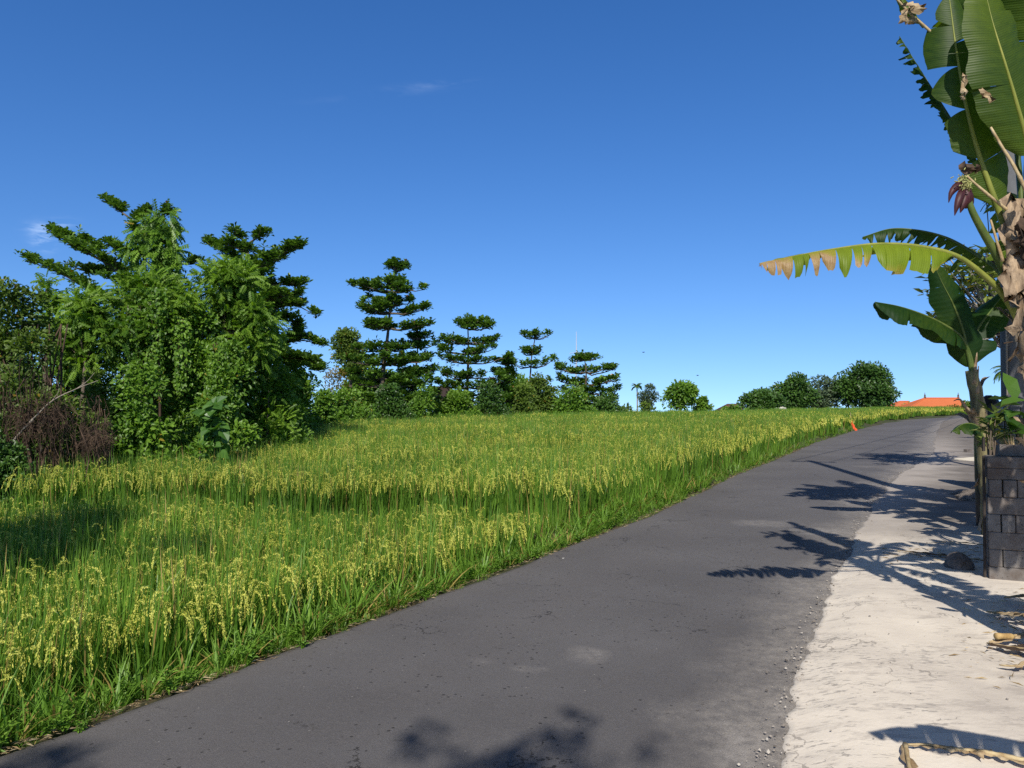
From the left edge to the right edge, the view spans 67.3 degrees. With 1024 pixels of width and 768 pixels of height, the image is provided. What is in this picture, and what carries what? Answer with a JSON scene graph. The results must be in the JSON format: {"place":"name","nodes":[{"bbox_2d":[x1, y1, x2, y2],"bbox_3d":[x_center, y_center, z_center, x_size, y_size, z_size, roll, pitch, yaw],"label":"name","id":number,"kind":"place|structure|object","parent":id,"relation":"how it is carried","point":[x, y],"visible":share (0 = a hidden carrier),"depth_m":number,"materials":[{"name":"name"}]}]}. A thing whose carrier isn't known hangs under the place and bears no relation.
{"place":"outdoors","nodes":[
{"label":"outdoors","id":0,"kind":"place"},
{"bbox_2d":[433,386,449,410],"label":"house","id":1,"kind":"structure","parent":0,"point":[443,392],"depth_m":47.30,"materials":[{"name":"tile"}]},
{"bbox_2d":[0,416,964,767],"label":"road","id":2,"kind":"structure","parent":0,"point":[666,638],"depth_m":4.63,"materials":[{"name":"grey asphalt"}]},
{"bbox_2d":[737,469,1012,767],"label":"gravel","id":3,"kind":"structure","parent":2,"relation":"on","point":[766,738],"depth_m":4.66,"materials":[{"name":"grey gravel"}]},
{"bbox_2d":[0,405,966,756],"bbox_3d":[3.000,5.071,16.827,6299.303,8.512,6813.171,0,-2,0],"label":"ground","id":4,"kind":"structure","parent":0,"point":[164,696],"depth_m":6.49,"materials":[{"name":"green plant"}]},
{"bbox_2d":[0,429,35,509],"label":"bush","id":5,"kind":"object","parent":4,"relation":"on","point":[7,450],"visible":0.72,"depth_m":10.49,"materials":[{"name":"green plant"}]},
{"bbox_2d":[0,322,63,467],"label":"thicket","id":6,"kind":"object","parent":4,"relation":"on","point":[33,451],"visible":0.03,"depth_m":18.68,"materials":[{"name":"green plant"}]},
{"bbox_2d":[27,270,65,482],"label":"feathery tree","id":7,"kind":"object","parent":4,"relation":"on","point":[52,295],"visible":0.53,"depth_m":14.89,"materials":[{"name":"green plant"}]},
{"bbox_2d":[0,276,122,481],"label":"vine thicket","id":8,"kind":"object","parent":4,"relation":"on","point":[54,412],"visible":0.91,"depth_m":11.32,"materials":[{"name":"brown plant"}]},
{"bbox_2d":[12,375,97,441],"bbox_3d":[-6.633,0.411,10.976,1.542,1.151,0.239,0,-2,9],"label":"dead branch","id":9,"kind":"object","parent":8,"relation":"attached to","point":[30,421],"visible":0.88,"depth_m":10.90,"materials":[{"name":"brown wood"}]},
{"bbox_2d":[35,333,112,454],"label":"broadleaf tree","id":10,"kind":"object","parent":4,"relation":"on","point":[70,385],"visible":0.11,"depth_m":15.09,"materials":[{"name":"green plant"}]},
{"bbox_2d":[46,417,106,489],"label":"bush","id":11,"kind":"object","parent":4,"relation":"on","point":[66,452],"visible":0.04,"depth_m":12.45,"materials":[{"name":"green plant"}]},
{"bbox_2d":[29,280,129,400],"bbox_3d":[-7.985,0.014,14.216,1.820,3.872,1.423,0,-2,0],"label":"feathery tree","id":12,"kind":"object","parent":4,"relation":"on","point":[84,312],"visible":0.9,"depth_m":14.10,"materials":[{"name":"green plant"}]},
{"bbox_2d":[62,366,112,466],"bbox_3d":[-7.246,0.924,13.381,1.186,2.480,0.698,0,-2,0],"label":"shrub","id":13,"kind":"object","parent":4,"relation":"on","point":[90,389],"visible":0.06,"depth_m":13.37,"materials":[{"name":"green plant"}]},
{"bbox_2d":[13,192,206,407],"bbox_3d":[-8.363,-0.953,15.739,3.476,5.877,2.113,0,-2,11],"label":"almond tree","id":14,"kind":"object","parent":4,"relation":"on","point":[79,241],"visible":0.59,"depth_m":15.51,"materials":[{"name":"green plant"}]},
{"bbox_2d":[110,198,191,444],"bbox_3d":[-7.107,-0.878,15.166,1.524,5.593,0.850,0,-2,0],"label":"creeper","id":15,"kind":"object","parent":14,"relation":"hanging from","point":[164,250],"visible":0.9,"depth_m":15.08,"materials":[{"name":"green plant"}]},
{"bbox_2d":[96,350,194,467],"bbox_3d":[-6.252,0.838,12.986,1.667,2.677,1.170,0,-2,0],"label":"shrub","id":16,"kind":"object","parent":4,"relation":"on","point":[140,430],"visible":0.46,"depth_m":12.84,"materials":[{"name":"green plant"}]},
{"bbox_2d":[83,262,207,408],"bbox_3d":[-7.063,-0.184,14.699,2.431,4.286,1.807,0,-2,0],"label":"feathery tree","id":17,"kind":"object","parent":4,"relation":"on","point":[138,290],"visible":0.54,"depth_m":14.48,"materials":[{"name":"green plant"}]},
{"bbox_2d":[100,276,214,447],"bbox_3d":[-7.505,-0.206,16.597,2.657,4.420,1.495,0,-2,0],"label":"broadleaf tree","id":18,"kind":"object","parent":4,"relation":"on","point":[167,412],"visible":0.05,"depth_m":16.27,"materials":[{"name":"green plant"}]},
{"bbox_2d":[123,286,231,421],"bbox_3d":[-6.218,0.005,14.288,2.167,3.758,0.732,0,-2,0],"label":"creeper","id":19,"kind":"object","parent":4,"relation":"on","point":[182,369],"visible":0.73,"depth_m":14.27,"materials":[{"name":"green plant"}]},
{"bbox_2d":[181,433,213,468],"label":"bush","id":20,"kind":"object","parent":4,"relation":"on","point":[199,446],"visible":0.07,"depth_m":12.55,"materials":[{"name":"green plant"}]},
{"bbox_2d":[154,296,244,430],"bbox_3d":[-6.055,0.098,14.844,1.713,3.638,0.998,0,-2,0],"label":"broadleaf tree","id":21,"kind":"object","parent":4,"relation":"on","point":[197,356],"visible":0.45,"depth_m":14.78,"materials":[{"name":"green plant"}]},
{"bbox_2d":[188,396,231,463],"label":"shrub","id":22,"kind":"object","parent":4,"relation":"on","point":[215,429],"visible":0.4,"depth_m":12.90,"materials":[{"name":"green plant"}]},
{"bbox_2d":[163,356,262,461],"bbox_3d":[-5.525,0.875,14.450,1.971,2.850,1.485,0,-2,0],"label":"shrub","id":23,"kind":"object","parent":4,"relation":"on","point":[232,402],"visible":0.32,"depth_m":14.24,"materials":[{"name":"green plant"}]},
{"bbox_2d":[173,252,294,374],"bbox_3d":[-5.729,-0.370,15.465,2.529,4.585,1.838,0,-2,0],"label":"feathery tree","id":24,"kind":"object","parent":4,"relation":"on","point":[231,293],"visible":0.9,"depth_m":15.26,"materials":[{"name":"green plant"}]},
{"bbox_2d":[211,311,291,436],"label":"broadleaf tree","id":25,"kind":"object","parent":4,"relation":"on","point":[276,362],"visible":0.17,"depth_m":16.28,"materials":[{"name":"green plant"}]},
{"bbox_2d":[200,221,334,396],"bbox_3d":[-6.182,-1.041,18.874,3.459,5.971,2.645,0,-2,0],"label":"almond tree","id":26,"kind":"object","parent":4,"relation":"on","point":[282,297],"visible":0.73,"depth_m":18.83,"materials":[{"name":"green plant"}]},
{"bbox_2d":[235,367,302,449],"bbox_3d":[-5.200,0.965,16.287,1.699,2.641,1.331,0,-2,0],"label":"shrub","id":27,"kind":"object","parent":4,"relation":"on","point":[269,431],"visible":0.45,"depth_m":16.14,"materials":[{"name":"green plant"}]},
{"bbox_2d":[242,375,321,430],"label":"thicket","id":28,"kind":"object","parent":4,"relation":"on","point":[316,417],"visible":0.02,"depth_m":20.49,"materials":[{"name":"green plant"}]},
{"bbox_2d":[248,364,317,448],"bbox_3d":[-5.042,0.914,16.765,1.755,2.707,1.109,0,-2,0],"label":"bush","id":29,"kind":"object","parent":4,"relation":"on","point":[291,399],"visible":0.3,"depth_m":16.64,"materials":[{"name":"green plant"}]},
{"bbox_2d":[250,343,322,434],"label":"broadleaf tree","id":30,"kind":"object","parent":4,"relation":"on","point":[305,394],"visible":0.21,"depth_m":18.49,"materials":[{"name":"green plant"}]},
{"bbox_2d":[296,370,321,429],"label":"bush","id":31,"kind":"object","parent":4,"relation":"on","point":[317,426],"visible":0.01,"depth_m":20.45,"materials":[{"name":"green plant"}]},
{"bbox_2d":[311,388,341,426],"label":"bush","id":32,"kind":"object","parent":4,"relation":"on","point":[325,409],"visible":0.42,"depth_m":24.85,"materials":[{"name":"green plant"}]},
{"bbox_2d":[321,365,361,409],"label":"bush","id":33,"kind":"object","parent":4,"relation":"on","point":[339,379],"visible":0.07,"depth_m":30.41,"materials":[{"name":"green plant"}]},
{"bbox_2d":[329,326,372,387],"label":"broadleaf tree","id":34,"kind":"object","parent":4,"relation":"on","point":[344,337],"visible":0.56,"depth_m":37.88,"materials":[{"name":"green plant"}]},
{"bbox_2d":[328,385,381,423],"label":"bush","id":35,"kind":"object","parent":4,"relation":"on","point":[349,409],"visible":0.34,"depth_m":28.82,"materials":[{"name":"green plant"}]},
{"bbox_2d":[311,366,439,414],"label":"hedge","id":36,"kind":"object","parent":4,"relation":"on","point":[360,388],"visible":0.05,"depth_m":44.55,"materials":[{"name":"green plant"}]},
{"bbox_2d":[337,256,439,409],"bbox_3d":[-5.475,-1.642,34.126,4.600,7.983,2.900,0,-2,0],"label":"almond tree","id":37,"kind":"object","parent":4,"relation":"on","point":[389,302],"visible":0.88,"depth_m":33.85,"materials":[{"name":"green plant"}]},
{"bbox_2d":[366,382,420,420],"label":"bush","id":38,"kind":"object","parent":4,"relation":"on","point":[389,404],"visible":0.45,"depth_m":30.77,"materials":[{"name":"green plant"}]},
{"bbox_2d":[0,444,810,753],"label":"leaf litter","id":39,"kind":"object","parent":4,"relation":"on","point":[28,740],"visible":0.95,"depth_m":4.45,"materials":[{"name":"brown plant"}]},
{"bbox_2d":[396,320,441,408],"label":"almond tree","id":40,"kind":"object","parent":4,"relation":"on","point":[417,336],"visible":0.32,"depth_m":35.99,"materials":[{"name":"green plant"}]},
{"bbox_2d":[407,383,442,418],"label":"bush","id":41,"kind":"object","parent":4,"relation":"on","point":[421,402],"visible":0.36,"depth_m":32.77,"materials":[{"name":"green plant"}]},
{"bbox_2d":[430,386,483,416],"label":"bush","id":42,"kind":"object","parent":4,"relation":"on","point":[459,402],"visible":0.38,"depth_m":35.68,"materials":[{"name":"green plant"}]},
{"bbox_2d":[433,312,518,407],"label":"almond tree","id":43,"kind":"object","parent":4,"relation":"on","point":[470,322],"visible":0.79,"depth_m":39.83,"materials":[{"name":"green plant"}]},
{"bbox_2d":[471,381,514,415],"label":"bush","id":44,"kind":"object","parent":4,"relation":"on","point":[489,403],"visible":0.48,"depth_m":36.76,"materials":[{"name":"green plant"}]},
{"bbox_2d":[486,355,518,406],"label":"almond tree","id":45,"kind":"object","parent":4,"relation":"on","point":[508,364],"visible":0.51,"depth_m":40.87,"materials":[{"name":"green plant"}]},
{"bbox_2d":[504,380,539,414],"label":"bush","id":46,"kind":"object","parent":4,"relation":"on","point":[523,400],"visible":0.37,"depth_m":39.78,"materials":[{"name":"green plant"}]},
{"bbox_2d":[479,372,590,410],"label":"hedge","id":47,"kind":"object","parent":4,"relation":"on","point":[522,379],"visible":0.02,"depth_m":51.48,"materials":[{"name":"green plant"}]},
{"bbox_2d":[512,327,560,403],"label":"almond tree","id":48,"kind":"object","parent":4,"relation":"on","point":[531,350],"visible":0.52,"depth_m":43.96,"materials":[{"name":"green plant"}]},
{"bbox_2d":[526,372,560,413],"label":"bush","id":49,"kind":"object","parent":4,"relation":"on","point":[544,399],"visible":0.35,"depth_m":42.71,"materials":[{"name":"green plant"}]},
{"bbox_2d":[545,380,597,414],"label":"bush","id":50,"kind":"object","parent":4,"relation":"on","point":[570,403],"visible":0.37,"depth_m":41.65,"materials":[{"name":"green plant"}]},
{"bbox_2d":[553,349,622,408],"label":"almond tree","id":51,"kind":"object","parent":4,"relation":"on","point":[593,387],"visible":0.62,"depth_m":45.84,"materials":[{"name":"green plant"}]},
{"bbox_2d":[590,391,626,413],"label":"bush","id":52,"kind":"object","parent":4,"relation":"on","point":[604,403],"visible":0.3,"depth_m":44.75,"materials":[{"name":"green plant"}]},
{"bbox_2d":[631,383,641,410],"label":"palm tree","id":53,"kind":"object","parent":4,"relation":"on","point":[637,386],"visible":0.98,"depth_m":63.95,"materials":[{"name":"green plant"}]},
{"bbox_2d":[619,401,657,412],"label":"bush","id":54,"kind":"object","parent":4,"relation":"on","point":[647,407],"visible":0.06,"depth_m":53.90,"materials":[{"name":"green plant"}]},
{"bbox_2d":[636,383,659,411],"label":"broadleaf tree","id":55,"kind":"object","parent":4,"relation":"on","point":[651,397],"visible":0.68,"depth_m":61.88,"materials":[{"name":"green plant"}]},
{"bbox_2d":[659,379,699,410],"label":"broadleaf tree","id":56,"kind":"object","parent":4,"relation":"on","point":[685,395],"visible":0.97,"depth_m":63.57,"materials":[{"name":"green plant"}]},
{"bbox_2d":[692,395,713,411],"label":"broadleaf tree","id":57,"kind":"object","parent":4,"relation":"on","point":[702,403],"visible":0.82,"depth_m":65.65,"materials":[{"name":"green plant"}]},
{"bbox_2d":[721,404,749,410],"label":"bush","id":58,"kind":"object","parent":4,"relation":"on","point":[730,407],"visible":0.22,"depth_m":77.70,"materials":[{"name":"green plant"}]},
{"bbox_2d":[736,387,790,409],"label":"broadleaf tree","id":59,"kind":"object","parent":4,"relation":"on","point":[763,398],"visible":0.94,"depth_m":89.00,"materials":[{"name":"green plant"}]},
{"bbox_2d":[769,371,823,408],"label":"broadleaf tree","id":60,"kind":"object","parent":4,"relation":"on","point":[796,390],"visible":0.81,"depth_m":93.01,"materials":[{"name":"green plant"}]},
{"bbox_2d":[807,374,853,408],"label":"broadleaf tree","id":61,"kind":"object","parent":4,"relation":"on","point":[827,394],"visible":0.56,"depth_m":97.11,"materials":[{"name":"green plant"}]},
{"bbox_2d":[832,360,902,407],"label":"broadleaf tree","id":62,"kind":"object","parent":4,"relation":"on","point":[864,384],"visible":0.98,"depth_m":94.93,"materials":[{"name":"green plant"}]},
{"bbox_2d":[759,0,1023,482],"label":"banana plant","id":63,"kind":"object","parent":4,"relation":"on","point":[987,123],"visible":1,"depth_m":4.50,"materials":[{"name":"green plant"}]},
{"bbox_2d":[897,394,964,406],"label":"house","id":64,"kind":"structure","parent":4,"relation":"on","point":[935,401],"depth_m":113.71,"materials":[{"name":"tile"}]},
{"bbox_2d":[913,244,999,347],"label":"frangipani tree","id":65,"kind":"object","parent":4,"relation":"on","point":[975,284],"visible":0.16,"depth_m":16.53,"materials":[{"name":"green plant"}]},
{"bbox_2d":[932,6,1019,28],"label":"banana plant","id":66,"kind":"object","parent":4,"relation":"on","point":[938,24],"visible":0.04,"depth_m":7.99,"materials":[{"name":"plant"}]},
{"bbox_2d":[980,240,1004,308],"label":"banana plant","id":67,"kind":"object","parent":4,"relation":"on","point":[985,249],"visible":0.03,"depth_m":8.81,"materials":[{"name":"plant"}]},
{"bbox_2d":[971,399,1015,454],"bbox_3d":[4.743,0.974,7.565,0.401,1.657,0.488,-2,-3,44],"label":"croton","id":68,"kind":"object","parent":4,"relation":"on","point":[993,425],"visible":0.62,"depth_m":7.53,"materials":[{"name":"green plant"}]},
{"bbox_2d":[983,221,1005,285],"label":"banana plant","id":69,"kind":"object","parent":4,"relation":"on","point":[989,258],"visible":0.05,"depth_m":7.60,"materials":[{"name":"plant"}]},
{"bbox_2d":[990,365,1000,382],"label":"palm tree","id":70,"kind":"object","parent":4,"relation":"on","point":[997,375],"visible":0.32,"depth_m":30.24,"materials":[{"name":"green plant"}]},
{"bbox_2d":[975,373,1023,446],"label":"broadleaf plant","id":71,"kind":"object","parent":4,"relation":"on","point":[1012,386],"visible":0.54,"depth_m":7.69,"materials":[{"name":"green plant"}]},
{"bbox_2d":[0,0,1023,411],"label":"sky","id":72,"kind":"structure","parent":0,"point":[621,175],"materials":[{"name":"blue"}]},
{"bbox_2d":[781,419,1023,767],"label":"pavement","id":73,"kind":"structure","parent":0,"point":[852,710],"depth_m":4.79,"materials":[{"name":"concrete"}]},
{"bbox_2d":[900,742,917,767],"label":"dry banana leaf","id":74,"kind":"object","parent":73,"relation":"on","point":[906,758],"visible":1,"depth_m":3.26,"materials":[{"name":"plant"}]},
{"bbox_2d":[897,550,982,560],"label":"dry banana leaf","id":75,"kind":"object","parent":73,"relation":"on","point":[942,554],"visible":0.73,"depth_m":7.59,"materials":[{"name":"plant"}]},
{"bbox_2d":[873,266,1009,534],"bbox_3d":[4.989,0.227,8.774,1.997,3.212,0.463,1,-2,-20],"label":"banana plant","id":76,"kind":"object","parent":73,"relation":"on","point":[959,329],"visible":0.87,"depth_m":8.85,"materials":[{"name":"green plant"}]},
{"bbox_2d":[881,546,1023,688],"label":"leaf litter","id":77,"kind":"object","parent":73,"relation":"on","point":[976,610],"visible":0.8,"depth_m":5.39,"materials":[{"name":"plant"}]},
{"bbox_2d":[943,551,974,570],"bbox_3d":[4.112,1.628,7.110,0.246,0.164,0.309,0,-2,0],"label":"rock","id":78,"kind":"object","parent":73,"relation":"on","point":[956,560],"visible":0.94,"depth_m":7.01,"materials":[{"name":"stone"}]},
{"bbox_2d":[954,457,973,460],"bbox_3d":[12.434,2.004,20.524,1.050,0.030,0.620,-2,1,-20],"label":"board","id":79,"kind":"object","parent":73,"relation":"on","point":[968,459],"visible":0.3,"depth_m":20.56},
{"bbox_2d":[955,489,974,500],"bbox_3d":[7.457,1.763,12.279,0.662,0.192,0.996,-1,-3,34],"label":"dirt pile","id":80,"kind":"object","parent":73,"relation":"on","point":[967,495],"visible":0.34,"depth_m":12.11,"materials":[{"name":"soil"}]},
{"bbox_2d":[908,743,1023,764],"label":"dry banana leaf","id":81,"kind":"object","parent":73,"relation":"on","point":[981,753],"visible":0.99,"depth_m":3.31,"materials":[{"name":"plant"}]},
{"bbox_2d":[982,437,986,577],"bbox_3d":[4.130,1.098,6.728,0.026,1.260,0.040,0,-2,27],"label":"wooden post","id":82,"kind":"object","parent":73,"relation":"on","point":[984,509],"visible":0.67,"depth_m":6.71,"materials":[{"name":"brown wood"}]},
{"bbox_2d":[974,395,1003,525],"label":"banana plant","id":83,"kind":"object","parent":73,"relation":"on","point":[989,402],"visible":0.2,"depth_m":9.54,"materials":[{"name":"green plant"}]},
{"bbox_2d":[985,642,1023,651],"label":"dry banana leaf","id":84,"kind":"object","parent":73,"relation":"on","point":[1020,647],"visible":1,"depth_m":4.68,"materials":[{"name":"plant"}]},
{"bbox_2d":[986,611,1023,616],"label":"dry banana leaf","id":85,"kind":"object","parent":73,"relation":"on","point":[1018,614],"visible":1,"depth_m":5.34,"materials":[{"name":"plant"}]},
{"bbox_2d":[987,564,1023,581],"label":"concrete block","id":86,"kind":"structure","parent":73,"relation":"on","point":[1005,573],"depth_m":6.59,"materials":[{"name":"grey concrete"}]},
{"bbox_2d":[1002,550,1023,568],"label":"concrete block","id":87,"kind":"structure","parent":86,"relation":"on","point":[1012,559],"depth_m":6.58,"materials":[{"name":"concrete"}]},
{"bbox_2d":[987,530,1023,550],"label":"concrete block","id":88,"kind":"structure","parent":87,"relation":"on","point":[1001,540],"depth_m":6.60,"materials":[{"name":"grey concrete"}]},
{"bbox_2d":[1000,514,1014,532],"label":"concrete block","id":89,"kind":"structure","parent":88,"relation":"on","point":[1007,523],"depth_m":6.59,"materials":[{"name":"concrete"}]},
{"bbox_2d":[986,495,1023,515],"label":"concrete block","id":90,"kind":"structure","parent":89,"relation":"on","point":[1002,505],"depth_m":6.61,"materials":[{"name":"grey concrete"}]},
{"bbox_2d":[1002,480,1016,497],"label":"concrete block","id":91,"kind":"structure","parent":90,"relation":"on","point":[1009,488],"depth_m":6.59,"materials":[{"name":"concrete"}]},
{"bbox_2d":[1016,480,1023,497],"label":"concrete block","id":92,"kind":"structure","parent":90,"relation":"on","point":[1020,489],"depth_m":6.57,"materials":[{"name":"concrete"}]},
{"bbox_2d":[1014,515,1023,533],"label":"concrete block","id":93,"kind":"structure","parent":88,"relation":"on","point":[1019,523],"depth_m":6.56,"materials":[{"name":"concrete"}]},
{"bbox_2d":[989,632,1023,642],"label":"dry banana leaf","id":94,"kind":"object","parent":73,"relation":"on","point":[1019,635],"visible":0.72,"depth_m":4.82,"materials":[{"name":"plant"}]},
{"bbox_2d":[993,633,1014,639],"bbox_3d":[3.085,1.578,4.819,0.141,0.052,0.041,1,-2,-18],"label":"stalk stump","id":95,"kind":"object","parent":94,"relation":"on","point":[997,636],"visible":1,"depth_m":4.80,"materials":[{"name":"plant"}]},
{"bbox_2d":[997,150,1023,443],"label":"utility pole","id":96,"kind":"object","parent":73,"relation":"on","point":[1007,350],"visible":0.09,"depth_m":9.93,"materials":[{"name":"concrete"}]},
{"bbox_2d":[999,661,1023,667],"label":"dry banana leaf","id":97,"kind":"object","parent":73,"relation":"on","point":[1020,664],"visible":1,"depth_m":4.37,"materials":[{"name":"plant"}]},
{"bbox_3d":[4.362,1.656,6.782,0.308,0.147,0.149,-1,-2,27],"label":"concrete block","id":98,"kind":"object","parent":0,"visible":0},
{"bbox_2d":[986,545,1002,566],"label":"concrete block","id":99,"kind":"structure","parent":98,"relation":"on","point":[993,557],"depth_m":6.63,"materials":[{"name":"concrete"}]},
{"bbox_3d":[4.364,1.356,6.792,0.308,0.147,0.149,-1,-2,27],"label":"concrete block","id":100,"kind":"object","parent":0,"visible":0},
{"bbox_2d":[986,511,1000,531],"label":"concrete block","id":101,"kind":"structure","parent":100,"relation":"on","point":[993,522],"depth_m":6.64,"materials":[{"name":"concrete"}]},
{"bbox_3d":[4.365,1.057,6.802,0.308,0.147,0.149,-1,-2,27],"label":"concrete block","id":102,"kind":"object","parent":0,"visible":0},
{"bbox_2d":[986,478,1001,496],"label":"concrete block","id":103,"kind":"structure","parent":102,"relation":"on","point":[993,487],"depth_m":6.65,"materials":[{"name":"concrete"}]},
{"bbox_2d":[985,466,1023,479],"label":"concrete block","id":104,"kind":"structure","parent":103,"relation":"on","point":[1005,473],"depth_m":6.62,"materials":[{"name":"concrete"}]},
{"bbox_2d":[984,455,1023,468],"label":"concrete block","id":105,"kind":"structure","parent":104,"relation":"on","point":[998,461],"depth_m":6.62,"materials":[{"name":"grey concrete"}]},
{"bbox_2d":[998,444,1023,455],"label":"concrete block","id":106,"kind":"structure","parent":105,"relation":"on","point":[1010,450],"depth_m":6.68,"materials":[{"name":"concrete"}]},
{"bbox_2d":[998,435,1023,444],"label":"grass tuft","id":107,"kind":"object","parent":106,"relation":"in","point":[1012,442],"visible":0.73,"depth_m":6.71,"materials":[{"name":"plant"}]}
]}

